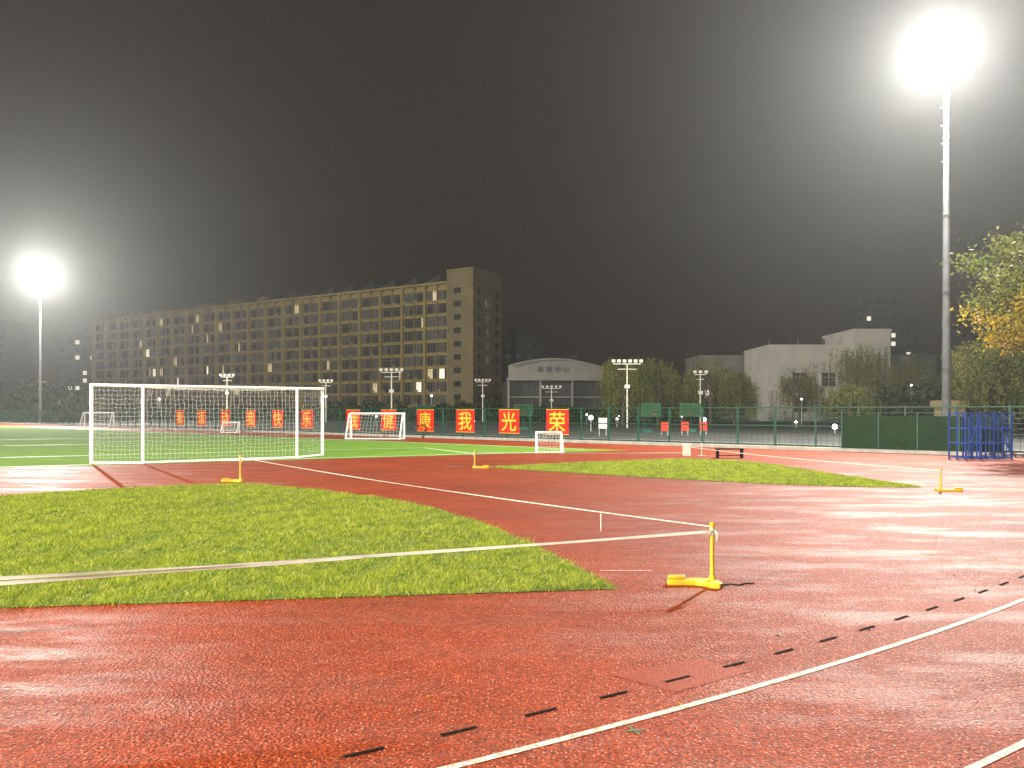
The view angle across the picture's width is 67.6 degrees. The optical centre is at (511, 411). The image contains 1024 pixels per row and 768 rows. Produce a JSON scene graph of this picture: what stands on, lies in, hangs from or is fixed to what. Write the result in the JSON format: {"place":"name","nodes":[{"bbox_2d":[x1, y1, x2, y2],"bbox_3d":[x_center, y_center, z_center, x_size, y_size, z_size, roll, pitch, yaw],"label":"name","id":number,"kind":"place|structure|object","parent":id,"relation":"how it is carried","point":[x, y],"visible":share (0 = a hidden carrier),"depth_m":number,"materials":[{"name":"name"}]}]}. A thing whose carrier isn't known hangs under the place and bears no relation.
{"place":"outdoors","nodes":[
{"label":"outdoors","id":0,"kind":"place"},
{"bbox_2d":[0,320,29,402],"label":"apartment tower","id":1,"kind":"structure","parent":0,"point":[14,350],"depth_m":315.75,"materials":[{"name":"grey concrete"}]},
{"bbox_2d":[57,335,90,395],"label":"apartment tower","id":2,"kind":"structure","parent":0,"point":[74,360],"depth_m":330.00,"materials":[{"name":"grey concrete"}]},
{"bbox_2d":[0,482,618,608],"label":"grass lawn","id":3,"kind":"structure","parent":0,"point":[106,529],"depth_m":9.01,"materials":[{"name":"green plant"}]},
{"bbox_2d":[0,426,623,467],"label":"artificial turf pitch","id":4,"kind":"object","parent":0,"point":[34,444],"visible":1,"depth_m":33.43,"materials":[{"name":"green plastic"}]},
{"bbox_2d":[89,383,323,463],"bbox_3d":[-9.719,0.376,25.454,7.560,2.501,1.186,0,0,-34],"label":"football goal","id":5,"kind":"object","parent":4,"relation":"on","point":[142,387],"visible":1,"depth_m":24.64,"materials":[{"name":"white paint"}]},
{"bbox_2d":[0,426,586,466],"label":"pitch markings","id":6,"kind":"object","parent":4,"relation":"on","point":[256,451],"visible":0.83,"depth_m":30.85,"materials":[{"name":"white paint"}]},
{"bbox_2d":[0,424,1023,767],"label":"running track","id":7,"kind":"structure","parent":0,"point":[318,682],"depth_m":5.42,"materials":[{"name":"red rubber"}]},
{"bbox_2d":[79,412,114,427],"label":"football goal","id":8,"kind":"object","parent":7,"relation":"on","point":[83,413],"visible":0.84,"depth_m":75.54,"materials":[{"name":"white paint"}]},
{"bbox_2d":[220,422,239,432],"bbox_3d":[-21.300,1.208,57.696,1.270,0.847,0.678,0,0,0],"label":"football goal","id":9,"kind":"object","parent":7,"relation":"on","point":[228,425],"visible":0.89,"depth_m":57.78,"materials":[{"name":"white paint"}]},
{"bbox_2d":[221,455,242,481],"bbox_3d":[-6.433,1.315,17.638,0.515,0.622,0.212,0,0,5],"label":"yellow barrier stand","id":10,"kind":"object","parent":7,"relation":"on","point":[240,479],"visible":1,"depth_m":17.63,"materials":[{"name":"paint"}]},
{"bbox_2d":[0,447,935,584],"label":"barrier tape","id":11,"kind":"object","parent":10,"relation":"attached to","point":[221,566],"visible":0.99,"depth_m":6.05,"materials":[{"name":"white plastic"}]},
{"bbox_2d":[345,413,404,439],"bbox_3d":[-8.052,0.852,44.876,3.400,1.564,0.989,0,0,10],"label":"football goal","id":12,"kind":"object","parent":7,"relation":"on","point":[365,414],"visible":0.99,"depth_m":44.96,"materials":[{"name":"white paint"}]},
{"bbox_2d":[283,466,650,570],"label":"field event markings","id":13,"kind":"object","parent":7,"relation":"on","point":[607,570],"visible":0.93,"depth_m":7.79,"materials":[{"name":"paint"}]},
{"bbox_2d":[472,450,488,467],"bbox_3d":[-0.916,1.370,21.881,0.515,0.512,0.212,0,0,20],"label":"yellow barrier stand","id":14,"kind":"object","parent":7,"relation":"on","point":[483,466],"visible":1,"depth_m":21.83,"materials":[{"name":"paint"}]},
{"bbox_2d":[0,422,1023,457],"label":"concrete kerb","id":15,"kind":"structure","parent":7,"relation":"on","point":[794,447],"depth_m":37.59,"materials":[{"name":"grey concrete"}]},
{"bbox_2d":[535,431,563,452],"bbox_3d":[1.475,1.210,29.941,1.060,0.841,0.668,0,0,-5],"label":"football goal","id":16,"kind":"object","parent":7,"relation":"on","point":[561,446],"visible":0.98,"depth_m":30.06,"materials":[{"name":"white paint"}]},
{"bbox_2d":[625,725,644,733],"bbox_3d":[0.621,1.619,3.887,0.096,0.004,0.088,0,0,30],"label":"teal survey mark","id":17,"kind":"object","parent":7,"relation":"on","point":[634,729],"visible":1,"depth_m":3.89,"materials":[{"name":"paint"}]},
{"bbox_2d":[610,659,749,691],"bbox_3d":[1.050,1.623,4.750,0.786,0.001,0.443,0,0,-33],"label":"track patch","id":18,"kind":"object","parent":7,"relation":"on","point":[699,672],"visible":1,"depth_m":4.71,"materials":[{"name":"rubber"}]},
{"bbox_2d":[343,575,1023,756],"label":"drainage slots","id":19,"kind":"object","parent":7,"relation":"on","point":[445,733],"visible":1,"depth_m":4.39,"materials":[{"name":"black metal"}]},
{"bbox_2d":[682,442,705,455],"bbox_3d":[6.670,1.376,28.000,0.860,0.500,0.260,0,0,0],"label":"measuring box","id":20,"kind":"object","parent":7,"relation":"on","point":[686,449],"visible":0.95,"depth_m":27.90,"materials":[{"name":"white plastic"}]},
{"bbox_2d":[667,522,722,588],"bbox_3d":[1.716,1.330,7.159,0.515,0.592,0.212,0,0,20],"label":"yellow barrier stand","id":21,"kind":"object","parent":7,"relation":"on","point":[712,581],"visible":1,"depth_m":7.12,"materials":[{"name":"paint"}]},
{"bbox_2d":[715,448,743,457],"bbox_3d":[7.575,1.458,26.600,0.950,0.335,0.280,0,0,0],"label":"black bench","id":22,"kind":"object","parent":7,"relation":"on","point":[740,455],"visible":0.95,"depth_m":26.59,"materials":[{"name":"black metal"}]},
{"bbox_2d":[438,598,1023,767],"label":"lane markings","id":23,"kind":"object","parent":7,"relation":"on","point":[999,754],"visible":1,"depth_m":4.10,"materials":[{"name":"paint"}]},
{"bbox_2d":[723,583,753,585],"bbox_3d":[2.115,1.617,7.148,0.346,0.013,0.068,0,0,-15],"label":"black cable","id":24,"kind":"object","parent":7,"relation":"on","point":[737,584],"visible":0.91,"depth_m":7.14,"materials":[{"name":"black rubber"}]},
{"bbox_2d":[934,467,962,491],"bbox_3d":[8.902,1.385,15.568,0.515,0.482,0.212,0,0,25],"label":"yellow barrier stand","id":25,"kind":"object","parent":7,"relation":"on","point":[955,489],"visible":1,"depth_m":15.57,"materials":[{"name":"paint"}]},
{"bbox_2d":[948,412,1012,459],"bbox_3d":[15.977,0.830,26.076,1.660,1.600,0.986,0,0,-3],"label":"blue hurdle rack","id":26,"kind":"object","parent":7,"relation":"on","point":[980,443],"visible":0.98,"depth_m":25.63,"materials":[{"name":"metal"}]},
{"bbox_2d":[0,416,1023,450],"bbox_3d":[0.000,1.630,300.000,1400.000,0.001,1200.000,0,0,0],"label":"ground","id":27,"kind":"structure","parent":0,"point":[787,434],"depth_m":68.92,"materials":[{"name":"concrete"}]},
{"bbox_2d":[28,267,51,422],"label":"floodlight mast","id":28,"kind":"object","parent":27,"relation":"on","point":[40,282],"visible":0.97,"depth_m":97.87,"materials":[{"name":"metal"}]},
{"bbox_2d":[219,374,234,408],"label":"court floodlight post","id":29,"kind":"object","parent":27,"relation":"on","point":[227,380],"visible":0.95,"depth_m":109.96,"materials":[{"name":"white metal"}]},
{"bbox_2d":[91,281,446,416],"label":"apartment building","id":30,"kind":"structure","parent":27,"relation":"on","point":[401,291],"depth_m":225.44,"materials":[{"name":"beige concrete"}]},
{"bbox_2d":[93,290,445,417],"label":"windows","id":31,"kind":"structure","parent":30,"relation":"attached to","point":[409,348],"depth_m":220.78,"materials":[{"name":"black glass"}]},
{"bbox_2d":[109,274,446,316],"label":"roof canopies","id":32,"kind":"object","parent":30,"relation":"on","point":[314,291],"visible":0.56,"depth_m":221.37,"materials":[{"name":"beige concrete"}]},
{"bbox_2d":[319,380,332,421],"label":"court floodlight post","id":33,"kind":"object","parent":27,"relation":"on","point":[325,396],"visible":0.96,"depth_m":114.96,"materials":[{"name":"white metal"}]},
{"bbox_2d":[379,368,403,409],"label":"court floodlight post","id":34,"kind":"object","parent":27,"relation":"on","point":[391,390],"visible":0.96,"depth_m":84.88,"materials":[{"name":"white metal"}]},
{"bbox_2d":[414,405,432,428],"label":"basketball hoop","id":35,"kind":"object","parent":27,"relation":"on","point":[424,406],"visible":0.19,"depth_m":70.03,"materials":[{"name":"green paint"}]},
{"bbox_2d":[446,267,502,412],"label":"stair tower","id":36,"kind":"structure","parent":27,"relation":"on","point":[474,297],"depth_m":192.40,"materials":[{"name":"beige concrete"}]},
{"bbox_2d":[475,379,490,420],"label":"court floodlight post","id":37,"kind":"object","parent":27,"relation":"on","point":[482,395],"visible":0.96,"depth_m":114.93,"materials":[{"name":"white metal"}]},
{"bbox_2d":[0,331,1023,427],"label":"distant trees","id":38,"kind":"object","parent":27,"relation":"on","point":[10,400],"visible":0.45,"depth_m":131.79,"materials":[{"name":"green plant"}]},
{"bbox_2d":[4,405,1023,452],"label":"green perimeter fence","id":39,"kind":"object","parent":27,"relation":"on","point":[186,418],"visible":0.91,"depth_m":40.24,"materials":[{"name":"metal"}]},
{"bbox_2d":[176,410,183,424],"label":"red character banner","id":40,"kind":"object","parent":39,"relation":"attached to","point":[180,414],"visible":0.92,"depth_m":68.45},
{"bbox_2d":[197,410,205,425],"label":"red character banner","id":41,"kind":"object","parent":39,"relation":"attached to","point":[200,420],"visible":0.91,"depth_m":65.89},
{"bbox_2d":[221,410,229,425],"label":"red character banner","id":42,"kind":"object","parent":39,"relation":"attached to","point":[225,415],"visible":0.73,"depth_m":63.27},
{"bbox_2d":[246,410,255,426],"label":"red character banner","id":43,"kind":"object","parent":39,"relation":"attached to","point":[251,416],"visible":0.96,"depth_m":60.65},
{"bbox_2d":[272,410,282,427],"bbox_3d":[-17.866,0.560,58.231,1.480,1.350,0.051,0,0,41],"label":"red character banner","id":44,"kind":"object","parent":39,"relation":"attached to","point":[275,423],"visible":0.98,"depth_m":58.24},
{"bbox_2d":[301,410,312,428],"bbox_3d":[-14.966,0.560,55.737,1.480,1.350,0.051,0,0,41],"label":"red character banner","id":45,"kind":"object","parent":39,"relation":"attached to","point":[305,420],"visible":0.91,"depth_m":55.72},
{"bbox_2d":[346,410,359,429],"bbox_3d":[-10.866,0.560,52.211,1.480,1.350,0.051,0,0,41],"label":"red character banner","id":46,"kind":"object","parent":39,"relation":"attached to","point":[355,424],"visible":0.66,"depth_m":52.10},
{"bbox_2d":[381,410,395,430],"bbox_3d":[-8.046,0.560,49.786,1.480,1.350,0.051,0,0,41],"label":"red character banner","id":47,"kind":"object","parent":39,"relation":"attached to","point":[384,426],"visible":0.96,"depth_m":49.79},
{"bbox_2d":[417,410,433,430],"bbox_3d":[-5.396,0.560,47.507,1.480,1.350,0.051,0,0,41],"label":"red character banner","id":48,"kind":"object","parent":39,"relation":"attached to","point":[425,420],"visible":1,"depth_m":47.45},
{"bbox_2d":[456,409,473,431],"bbox_3d":[-2.776,0.560,45.254,1.480,1.350,0.051,0,0,41],"label":"red character banner","id":49,"kind":"object","parent":39,"relation":"attached to","point":[464,420],"visible":1,"depth_m":45.23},
{"bbox_2d":[499,409,518,433],"bbox_3d":[-0.176,0.560,43.018,1.480,1.350,0.051,0,0,41],"label":"red character banner","id":50,"kind":"object","parent":39,"relation":"attached to","point":[508,420],"visible":1,"depth_m":42.99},
{"bbox_2d":[546,409,568,434],"bbox_3d":[2.414,0.560,40.791,1.480,1.350,0.051,0,0,41],"label":"red character banner","id":51,"kind":"object","parent":39,"relation":"attached to","point":[557,419],"visible":0.98,"depth_m":40.75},
{"bbox_2d":[841,412,1001,451],"bbox_3d":[15.621,0.830,29.418,5.660,1.600,0.100,0,0,41],"label":"green windbreak screen","id":52,"kind":"object","parent":39,"relation":"attached to","point":[917,432],"visible":0.69,"depth_m":29.62,"materials":[{"name":"green fabric"}]},
{"bbox_2d":[514,404,532,429],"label":"basketball hoop","id":53,"kind":"object","parent":27,"relation":"on","point":[524,410],"visible":0.79,"depth_m":66.04,"materials":[{"name":"green paint"}]},
{"bbox_2d":[542,386,561,407],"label":"court floodlight post","id":54,"kind":"object","parent":27,"relation":"on","point":[551,388],"visible":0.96,"depth_m":111.93,"materials":[{"name":"white metal"}]},
{"bbox_2d":[502,358,614,420],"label":"gymnasium building","id":55,"kind":"structure","parent":27,"relation":"on","point":[526,381],"depth_m":126.36,"materials":[{"name":"grey concrete"}]},
{"bbox_2d":[599,418,606,435],"bbox_3d":[6.000,1.030,50.525,0.550,1.200,0.110,0,0,0],"label":"white notice board","id":56,"kind":"object","parent":27,"relation":"on","point":[603,420],"visible":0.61,"depth_m":50.47,"materials":[{"name":"metal"}]},
{"bbox_2d":[592,356,651,425],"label":"willow tree","id":57,"kind":"object","parent":27,"relation":"on","point":[607,379],"visible":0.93,"depth_m":83.64,"materials":[{"name":"green plant"}]},
{"bbox_2d":[611,359,642,427],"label":"court floodlight post","id":58,"kind":"object","parent":27,"relation":"on","point":[626,386],"visible":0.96,"depth_m":74.94,"materials":[{"name":"white metal"}]},
{"bbox_2d":[639,403,660,432],"bbox_3d":[10.435,0.505,58.534,1.600,2.250,2.082,0,0,-17],"label":"basketball hoop","id":59,"kind":"object","parent":27,"relation":"on","point":[644,430],"visible":0.94,"depth_m":58.09,"materials":[{"name":"green paint"}]},
{"bbox_2d":[629,357,682,425],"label":"willow tree","id":60,"kind":"object","parent":27,"relation":"on","point":[662,372],"visible":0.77,"depth_m":85.78,"materials":[{"name":"green plant"}]},
{"bbox_2d":[661,422,667,434],"bbox_3d":[10.400,1.180,52.025,0.500,0.900,0.110,0,0,0],"label":"red notice board","id":61,"kind":"object","parent":27,"relation":"on","point":[663,427],"visible":0.76,"depth_m":51.97,"materials":[{"name":"metal"}]},
{"bbox_2d":[681,422,688,434],"bbox_3d":[12.000,1.180,53.025,0.500,0.900,0.110,0,0,0],"label":"red notice board","id":62,"kind":"object","parent":27,"relation":"on","point":[684,427],"visible":1,"depth_m":52.97,"materials":[{"name":"metal"}]},
{"bbox_2d":[680,404,700,431],"bbox_3d":[14.165,0.505,60.534,1.600,2.250,2.082,0,0,17],"label":"basketball hoop","id":63,"kind":"object","parent":27,"relation":"on","point":[691,414],"visible":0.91,"depth_m":60.08,"materials":[{"name":"green paint"}]},
{"bbox_2d":[693,370,707,426],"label":"court floodlight post","id":64,"kind":"object","parent":27,"relation":"on","point":[700,379],"visible":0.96,"depth_m":81.93,"materials":[{"name":"white metal"}]},
{"bbox_2d":[700,422,706,434],"bbox_3d":[13.400,1.180,53.525,0.500,0.900,0.110,0,0,0],"label":"red notice board","id":65,"kind":"object","parent":27,"relation":"on","point":[704,427],"visible":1,"depth_m":53.47,"materials":[{"name":"metal"}]},
{"bbox_2d":[670,356,743,425],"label":"willow tree","id":66,"kind":"object","parent":27,"relation":"on","point":[722,376],"visible":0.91,"depth_m":83.64,"materials":[{"name":"green plant"}]},
{"bbox_2d":[685,355,743,419],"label":"teaching building","id":67,"kind":"structure","parent":27,"relation":"on","point":[732,360],"depth_m":152.00,"materials":[{"name":"grey concrete"}]},
{"bbox_2d":[712,372,761,423],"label":"willow tree","id":68,"kind":"object","parent":27,"relation":"on","point":[746,387],"visible":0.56,"depth_m":86.64,"materials":[{"name":"green plant"}]},
{"bbox_2d":[768,363,816,424],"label":"bare tree","id":69,"kind":"object","parent":27,"relation":"on","point":[790,392],"visible":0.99,"depth_m":85.04,"materials":[{"name":"green plant"}]},
{"bbox_2d":[767,371,825,423],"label":"willow tree","id":70,"kind":"object","parent":27,"relation":"on","point":[809,386],"visible":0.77,"depth_m":99.54,"materials":[{"name":"green plant"}]},
{"bbox_2d":[819,384,882,423],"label":"willow tree","id":71,"kind":"object","parent":27,"relation":"on","point":[854,397],"visible":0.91,"depth_m":69.89,"materials":[{"name":"green plant"}]},
{"bbox_2d":[812,344,895,418],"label":"willow tree","id":72,"kind":"object","parent":27,"relation":"on","point":[866,371],"visible":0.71,"depth_m":91.73,"materials":[{"name":"green plant"}]},
{"bbox_2d":[871,353,941,412],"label":"willow tree","id":73,"kind":"object","parent":27,"relation":"on","point":[901,378],"visible":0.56,"depth_m":89.53,"materials":[{"name":"green plant"}]},
{"bbox_2d":[916,33,974,415],"bbox_3d":[21.593,-8.370,37.992,2.540,20.000,0.921,0,0,44],"label":"floodlight mast","id":74,"kind":"object","parent":27,"relation":"on","point":[950,60],"visible":0.97,"depth_m":37.88,"materials":[{"name":"metal"}]},
{"bbox_2d":[930,400,968,415],"bbox_3d":[34.800,0.380,60.800,2.000,2.500,2.000,0,0,0],"label":"guard booth","id":75,"kind":"object","parent":27,"relation":"on","point":[938,411],"visible":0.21,"depth_m":60.00,"materials":[{"name":"beige concrete"}]},
{"bbox_2d":[935,214,1023,355],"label":"broadleaf tree","id":76,"kind":"object","parent":27,"relation":"on","point":[1004,323],"visible":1,"depth_m":25.35,"materials":[{"name":"green plant"}]},
{"bbox_2d":[940,329,1023,423],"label":"willow tree","id":77,"kind":"object","parent":27,"relation":"on","point":[985,369],"visible":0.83,"depth_m":59.15,"materials":[{"name":"green plant"}]},
{"bbox_2d":[976,349,1023,431],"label":"willow tree","id":78,"kind":"object","parent":27,"relation":"on","point":[1015,397],"visible":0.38,"depth_m":60.53,"materials":[{"name":"green plant"}]},
{"bbox_2d":[0,0,1023,405],"label":"sky","id":79,"kind":"structure","parent":0,"point":[674,181],"materials":[{"name":"black"}]},
{"bbox_2d":[502,331,541,383],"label":"apartment block","id":80,"kind":"structure","parent":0,"point":[519,346],"depth_m":232.52,"materials":[{"name":"grey concrete"}]},
{"bbox_2d":[541,354,578,359],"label":"apartment block","id":81,"kind":"structure","parent":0,"point":[570,356],"depth_m":236.59,"materials":[{"name":"grey concrete"}]},
{"bbox_2d":[489,457,919,487],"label":"grass lawn","id":82,"kind":"structure","parent":0,"point":[727,470],"depth_m":20.36,"materials":[{"name":"green plant"}]},
{"bbox_2d":[744,329,937,420],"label":"white building","id":83,"kind":"structure","parent":0,"point":[765,364],"depth_m":130.00,"materials":[{"name":"clear concrete"}]},
{"bbox_2d":[838,289,901,353],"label":"apartment tower","id":84,"kind":"structure","parent":0,"point":[869,308],"depth_m":300.00,"materials":[{"name":"grey concrete"}]},
{"bbox_2d":[902,303,929,353],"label":"apartment tower","id":85,"kind":"structure","parent":0,"point":[915,328],"depth_m":310.77,"materials":[{"name":"grey concrete"}]},
{"bbox_2d":[933,317,1012,392],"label":"apartment tower","id":86,"kind":"structure","parent":0,"point":[966,335],"depth_m":301.59,"materials":[{"name":"grey concrete"}]}
]}

